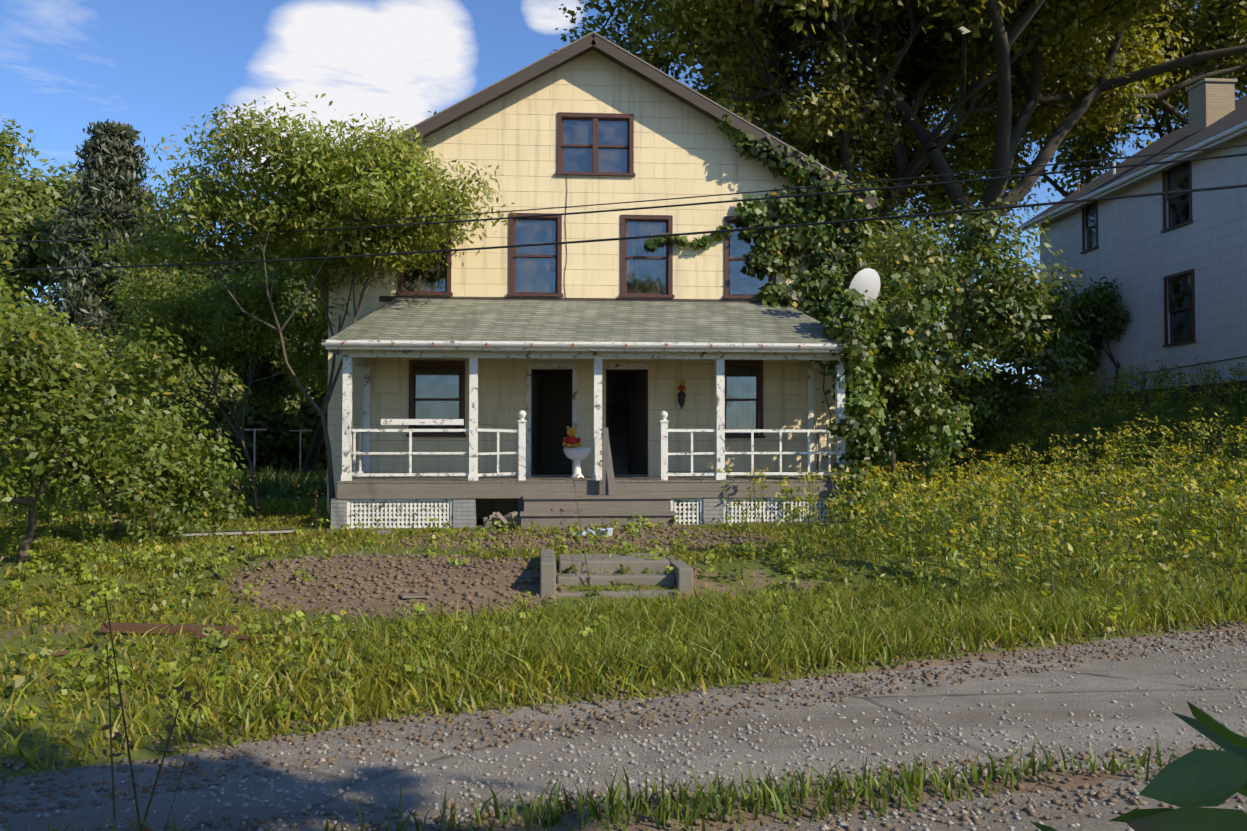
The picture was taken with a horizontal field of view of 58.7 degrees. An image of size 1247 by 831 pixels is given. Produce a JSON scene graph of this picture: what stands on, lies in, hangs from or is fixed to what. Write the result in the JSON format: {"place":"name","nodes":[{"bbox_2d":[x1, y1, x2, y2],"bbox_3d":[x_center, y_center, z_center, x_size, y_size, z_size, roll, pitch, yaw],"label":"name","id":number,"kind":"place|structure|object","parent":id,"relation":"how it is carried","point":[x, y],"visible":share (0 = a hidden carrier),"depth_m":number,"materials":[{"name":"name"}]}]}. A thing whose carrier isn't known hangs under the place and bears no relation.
{"place":"outdoors","nodes":[
{"label":"outdoors","id":0,"kind":"place"},
{"bbox_2d":[327,50,846,519],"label":"house wall","id":1,"kind":"structure","parent":0,"point":[681,149],"depth_m":21.44,"materials":[{"name":"beige wood"}]},
{"bbox_2d":[396,112,775,437],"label":"house windows","id":2,"kind":"structure","parent":1,"relation":"in","point":[594,144],"depth_m":21.51,"materials":[{"name":"glass"}]},
{"bbox_2d":[526,363,648,476],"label":"door frames","id":3,"kind":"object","parent":1,"relation":"attached to","point":[638,424],"depth_m":21.44,"materials":[{"name":"brown wood"}]},
{"bbox_2d":[376,32,877,210],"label":"house roof","id":4,"kind":"structure","parent":1,"relation":"on","point":[653,75],"depth_m":21.13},
{"bbox_2d":[532,369,645,474],"bbox_3d":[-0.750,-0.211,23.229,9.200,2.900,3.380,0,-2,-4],"label":"doorway","id":5,"kind":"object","parent":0,"point":[551,405],"visible":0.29,"depth_m":24.56,"materials":[{"name":"black"}]},
{"bbox_2d":[0,629,1246,830],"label":"road","id":6,"kind":"structure","parent":0,"point":[1101,685],"depth_m":6.47,"materials":[{"name":"grey gravel"}]},
{"bbox_2d":[2,728,1246,830],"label":"grass strip","id":7,"kind":"object","parent":6,"relation":"on","point":[616,802],"depth_m":5.33,"materials":[{"name":"green plant"}]},
{"bbox_2d":[0,402,1246,830],"bbox_3d":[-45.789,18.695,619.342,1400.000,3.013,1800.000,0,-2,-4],"label":"ground","id":8,"kind":"structure","parent":0,"point":[760,570],"depth_m":12.25,"materials":[{"name":"green plant"}]},
{"bbox_2d":[0,115,44,308],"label":"tree","id":9,"kind":"object","parent":8,"relation":"on","point":[7,138],"visible":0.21,"depth_m":45.94,"materials":[{"name":"green plant"}]},
{"bbox_2d":[0,397,109,500],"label":"shrub","id":10,"kind":"object","parent":8,"relation":"on","point":[16,457],"depth_m":26.58,"materials":[{"name":"green plant"}]},
{"bbox_2d":[0,143,123,308],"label":"tree","id":11,"kind":"object","parent":8,"relation":"on","point":[30,205],"depth_m":38.69,"materials":[{"name":"green plant"}]},
{"bbox_2d":[0,229,131,453],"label":"shrub","id":12,"kind":"object","parent":8,"relation":"on","point":[16,314],"depth_m":13.14,"materials":[{"name":"green plant"}]},
{"bbox_2d":[0,277,142,514],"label":"shrub","id":13,"kind":"object","parent":8,"relation":"on","point":[82,490],"depth_m":18.75,"materials":[{"name":"green plant"}]},
{"bbox_2d":[0,308,214,562],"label":"shrub","id":14,"kind":"object","parent":8,"relation":"on","point":[98,394],"depth_m":12.35,"materials":[{"name":"green plant"}]},
{"bbox_2d":[9,119,223,460],"bbox_3d":[-16.423,-3.487,35.732,6.540,12.118,6.808,0,-2,-4],"label":"spruce","id":15,"kind":"object","parent":8,"relation":"on","point":[111,151],"depth_m":34.99,"materials":[{"name":"green plant"}]},
{"bbox_2d":[0,399,253,545],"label":"shrub","id":16,"kind":"object","parent":8,"relation":"on","point":[186,484],"depth_m":15.82,"materials":[{"name":"green plant"}]},
{"bbox_2d":[0,461,324,560],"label":"tall weeds","id":17,"kind":"object","parent":8,"relation":"on","point":[91,502],"visible":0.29,"depth_m":20.72,"materials":[{"name":"green plant"}]},
{"bbox_2d":[70,324,255,451],"bbox_3d":[-13.682,-0.052,31.543,6.852,5.226,4.353,-1,-2,19],"label":"bush","id":18,"kind":"object","parent":8,"relation":"on","point":[198,398],"depth_m":30.44,"materials":[{"name":"green plant"}]},
{"bbox_2d":[114,398,231,511],"bbox_3d":[-9.332,1.018,22.356,2.780,2.756,2.534,1,-2,-28],"label":"shrub","id":19,"kind":"object","parent":8,"relation":"on","point":[184,416],"depth_m":22.41,"materials":[{"name":"green plant"}]},
{"bbox_2d":[78,208,321,336],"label":"tree","id":20,"kind":"object","parent":8,"relation":"on","point":[222,270],"depth_m":52.52,"materials":[{"name":"green plant"}]},
{"bbox_2d":[90,251,327,511],"bbox_3d":[-8.604,-0.493,22.983,4.456,5.601,6.456,2,-3,-48],"label":"tree","id":21,"kind":"object","parent":8,"relation":"on","point":[209,312],"depth_m":22.02,"materials":[{"name":"green plant"}]},
{"bbox_2d":[102,265,328,483],"bbox_3d":[-14.152,-1.134,37.752,8.966,7.640,8.304,0,-2,-4],"label":"tree","id":22,"kind":"object","parent":8,"relation":"on","point":[275,388],"depth_m":38.12,"materials":[{"name":"green plant"}]},
{"bbox_2d":[212,386,327,473],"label":"hedge","id":23,"kind":"object","parent":8,"relation":"on","point":[307,417],"depth_m":51.16,"materials":[{"name":"green plant"}]},
{"bbox_2d":[244,428,311,471],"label":"clothesline posts","id":24,"kind":"object","parent":8,"relation":"on","point":[254,429],"visible":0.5,"depth_m":47.59,"materials":[{"name":"white metal"}]},
{"bbox_2d":[241,236,328,476],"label":"tree","id":25,"kind":"object","parent":8,"relation":"on","point":[296,278],"depth_m":46.15,"materials":[{"name":"green plant"}]},
{"bbox_2d":[69,88,517,519],"bbox_3d":[-5.831,-1.604,19.862,7.865,7.721,6.117,0,-2,-4],"label":"tree","id":26,"kind":"object","parent":8,"relation":"on","point":[339,194],"depth_m":18.65,"materials":[{"name":"green plant"}]},
{"bbox_2d":[1,471,604,830],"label":"dry weeds","id":27,"kind":"object","parent":8,"relation":"on","point":[169,727],"visible":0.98,"depth_m":4.99,"materials":[{"name":"brown plant"}]},
{"bbox_2d":[45,511,612,676],"bbox_3d":[-2.987,1.798,12.338,6.811,0.767,13.350,0,-2,-4],"label":"yard debris","id":28,"kind":"object","parent":8,"relation":"on","point":[511,517],"visible":0.58,"depth_m":10.33,"materials":[{"name":"brown wood"}]},
{"bbox_2d":[227,525,770,616],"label":"soil clods","id":29,"kind":"object","parent":8,"relation":"on","point":[431,560],"visible":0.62,"depth_m":13.27,"materials":[{"name":"brown soil"}]},
{"bbox_2d":[5,393,1110,499],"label":"grass","id":30,"kind":"structure","parent":8,"relation":"on","point":[263,487],"depth_m":32.96,"materials":[{"name":"green plant"}]},
{"bbox_2d":[331,497,852,528],"bbox_3d":[-0.521,1.822,20.130,9.000,0.752,2.308,0,-2,-4],"label":"porch skirt","id":31,"kind":"object","parent":8,"relation":"on","point":[460,513],"visible":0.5,"depth_m":18.83,"materials":[{"name":"white wood"}]},
{"bbox_2d":[337,476,849,498],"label":"porch deck","id":32,"kind":"structure","parent":31,"relation":"on","point":[461,487],"depth_m":19.00,"materials":[{"name":"grey wood"}]},
{"bbox_2d":[563,447,591,477],"bbox_3d":[-0.863,0.879,20.698,0.538,0.570,0.464,0,-2,-4],"label":"porch sink","id":33,"kind":"object","parent":32,"relation":"on","point":[577,455],"visible":1,"depth_m":20.58,"materials":[{"name":"white ceramic"}]},
{"bbox_2d":[563,426,580,447],"bbox_3d":[-0.969,0.403,20.789,0.343,0.417,0.287,0,-2,-4],"label":"plush bear","id":34,"kind":"object","parent":33,"relation":"on","point":[571,440],"visible":1,"depth_m":20.76},
{"bbox_2d":[339,349,845,480],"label":"porch posts rails","id":35,"kind":"object","parent":32,"relation":"on","point":[351,357],"visible":0.92,"depth_m":19.12,"materials":[{"name":"white wood"}]},
{"bbox_2d":[321,296,867,354],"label":"porch roof","id":36,"kind":"structure","parent":35,"relation":"on","point":[539,324],"depth_m":19.68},
{"bbox_2d":[518,428,675,530],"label":"porch steps","id":37,"kind":"structure","parent":8,"relation":"on","point":[613,505],"depth_m":18.58,"materials":[{"name":"grey wood"}]},
{"bbox_2d":[540,549,692,598],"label":"garden steps","id":38,"kind":"structure","parent":8,"relation":"on","point":[681,576],"depth_m":13.08,"materials":[{"name":"grey concrete"}]},
{"bbox_2d":[0,396,1246,779],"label":"weeds","id":39,"kind":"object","parent":8,"relation":"on","point":[304,517],"depth_m":13.04,"materials":[{"name":"green plant"}]},
{"bbox_2d":[0,510,1246,771],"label":"verge grass","id":40,"kind":"structure","parent":8,"relation":"on","point":[276,688],"depth_m":8.05,"materials":[{"name":"green plant"}]},
{"bbox_2d":[0,145,1246,297],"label":"power lines","id":41,"kind":"object","parent":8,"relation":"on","point":[974,210],"visible":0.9,"depth_m":14.18,"materials":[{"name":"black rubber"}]},
{"bbox_2d":[250,564,1246,704],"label":"lush grass","id":42,"kind":"structure","parent":8,"relation":"on","point":[689,614],"depth_m":9.94,"materials":[{"name":"green plant"}]},
{"bbox_2d":[549,0,976,271],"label":"oak","id":43,"kind":"object","parent":8,"relation":"on","point":[801,122],"depth_m":45.48,"materials":[{"name":"green plant"}]},
{"bbox_2d":[644,114,999,522],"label":"vines","id":44,"kind":"object","parent":8,"relation":"on","point":[845,314],"visible":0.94,"depth_m":20.66,"materials":[{"name":"green plant"}]},
{"bbox_2d":[849,268,880,306],"bbox_3d":[4.594,-2.253,21.182,0.611,0.995,1.078,0,-2,10],"label":"satellite dish","id":45,"kind":"object","parent":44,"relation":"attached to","point":[866,282],"visible":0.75,"depth_m":20.81,"materials":[{"name":"white"}]},
{"bbox_2d":[798,225,862,506],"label":"vine stems","id":46,"kind":"object","parent":8,"relation":"on","point":[824,382],"visible":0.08,"depth_m":21.67,"materials":[{"name":"brown plant"}]},
{"bbox_2d":[817,346,952,506],"bbox_3d":[5.030,0.198,23.218,4.190,4.271,4.815,0,-2,-4],"label":"bush","id":47,"kind":"object","parent":8,"relation":"on","point":[910,368],"depth_m":21.82,"materials":[{"name":"green plant"}]},
{"bbox_2d":[555,0,1246,380],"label":"tree","id":48,"kind":"object","parent":8,"relation":"on","point":[1007,138],"depth_m":50.39,"materials":[{"name":"green plant"}]},
{"bbox_2d":[618,0,1193,233],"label":"tree","id":49,"kind":"object","parent":8,"relation":"on","point":[914,66],"depth_m":51.79,"materials":[{"name":"green plant"}]},
{"bbox_2d":[847,207,980,320],"bbox_3d":[6.902,-2.265,33.913,7.895,8.246,6.950,0,-2,-4],"label":"tree","id":50,"kind":"object","parent":8,"relation":"on","point":[879,235],"depth_m":32.67,"materials":[{"name":"green plant"}]},
{"bbox_2d":[881,361,1060,484],"bbox_3d":[7.461,0.265,25.363,4.458,3.218,3.265,0,-2,-4],"label":"bush","id":51,"kind":"object","parent":8,"relation":"on","point":[993,404],"depth_m":24.69,"materials":[{"name":"green plant"}]},
{"bbox_2d":[853,182,1102,397],"bbox_3d":[7.302,-1.563,26.208,5.903,6.881,9.588,0,-2,-4],"label":"tree","id":52,"kind":"object","parent":8,"relation":"on","point":[1032,314],"depth_m":23.50,"materials":[{"name":"green plant"}]},
{"bbox_2d":[716,358,1246,616],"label":"tall weeds","id":53,"kind":"object","parent":8,"relation":"on","point":[902,499],"visible":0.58,"depth_m":16.94,"materials":[{"name":"green plant"}]},
{"bbox_2d":[956,279,1101,424],"bbox_3d":[11.909,-1.678,32.195,3.605,4.594,4.696,-1,-2,39],"label":"tree","id":54,"kind":"object","parent":8,"relation":"on","point":[1072,326],"depth_m":31.72,"materials":[{"name":"green plant"}]},
{"bbox_2d":[929,0,1246,206],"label":"oak","id":55,"kind":"object","parent":8,"relation":"on","point":[1211,22],"depth_m":69.45,"materials":[{"name":"green plant"}]},
{"bbox_2d":[1050,276,1132,401],"bbox_3d":[13.628,-1.868,31.185,4.440,3.949,2.620,-1,-2,22],"label":"tree","id":56,"kind":"object","parent":8,"relation":"on","point":[1113,321],"depth_m":30.70,"materials":[{"name":"green plant"}]},
{"bbox_2d":[1044,380,1246,409],"bbox_3d":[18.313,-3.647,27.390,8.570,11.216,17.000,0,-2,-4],"label":"hedge","id":57,"kind":"object","parent":8,"relation":"on","point":[1194,387],"visible":0.1,"depth_m":27.26,"materials":[{"name":"green plant"}]},
{"bbox_2d":[1040,134,1246,398],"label":"neighbour wall","id":58,"kind":"structure","parent":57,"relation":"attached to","point":[1138,254],"depth_m":28.46,"materials":[{"name":"grey"}]},
{"bbox_2d":[1018,78,1246,231],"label":"neighbour roof","id":59,"kind":"structure","parent":58,"relation":"on","point":[1217,114],"depth_m":29.40,"materials":[{"name":"grey"}]},
{"bbox_2d":[1070,161,1195,349],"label":"windows","id":60,"kind":"structure","parent":58,"relation":"in","point":[1181,300],"depth_m":28.09,"materials":[{"name":"black glass"}]},
{"bbox_2d":[1104,356,1246,379],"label":"railing","id":61,"kind":"object","parent":58,"relation":"attached to","point":[1179,367],"visible":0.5,"depth_m":27.87,"materials":[{"name":"black"}]},
{"bbox_2d":[1129,101,1188,149],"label":"tree","id":62,"kind":"object","parent":8,"relation":"on","point":[1177,125],"depth_m":69.15,"materials":[{"name":"green plant"}]},
{"bbox_3d":[-0.955,-2.180,26.001,10.000,9.600,8.780,0,-2,-4],"label":"house shell","id":63,"kind":"object","parent":8,"relation":"on","visible":0},
{"bbox_2d":[677,380,686,408],"bbox_3d":[1.117,-0.401,21.354,0.190,0.568,0.242,0,-2,-4],"label":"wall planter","id":64,"kind":"object","parent":63,"relation":"attached to","point":[681,394],"visible":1,"depth_m":21.30,"materials":[{"name":"grey metal"}]},
{"bbox_2d":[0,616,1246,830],"bbox_3d":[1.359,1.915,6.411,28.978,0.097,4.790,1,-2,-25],"label":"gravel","id":65,"kind":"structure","parent":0,"point":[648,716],"depth_m":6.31,"materials":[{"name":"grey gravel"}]},
{"bbox_2d":[0,0,1246,396],"label":"sky","id":66,"kind":"structure","parent":0,"point":[150,66],"materials":[{"name":"blue"}]},
{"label":"branch wood","id":67,"kind":"object","parent":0,"visible":0},
{"bbox_2d":[1030,569,1246,830],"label":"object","id":68,"kind":"object","parent":67,"relation":"attached to","point":[1193,783],"visible":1,"depth_m":1.64,"materials":[{"name":"green plant"}]}
]}

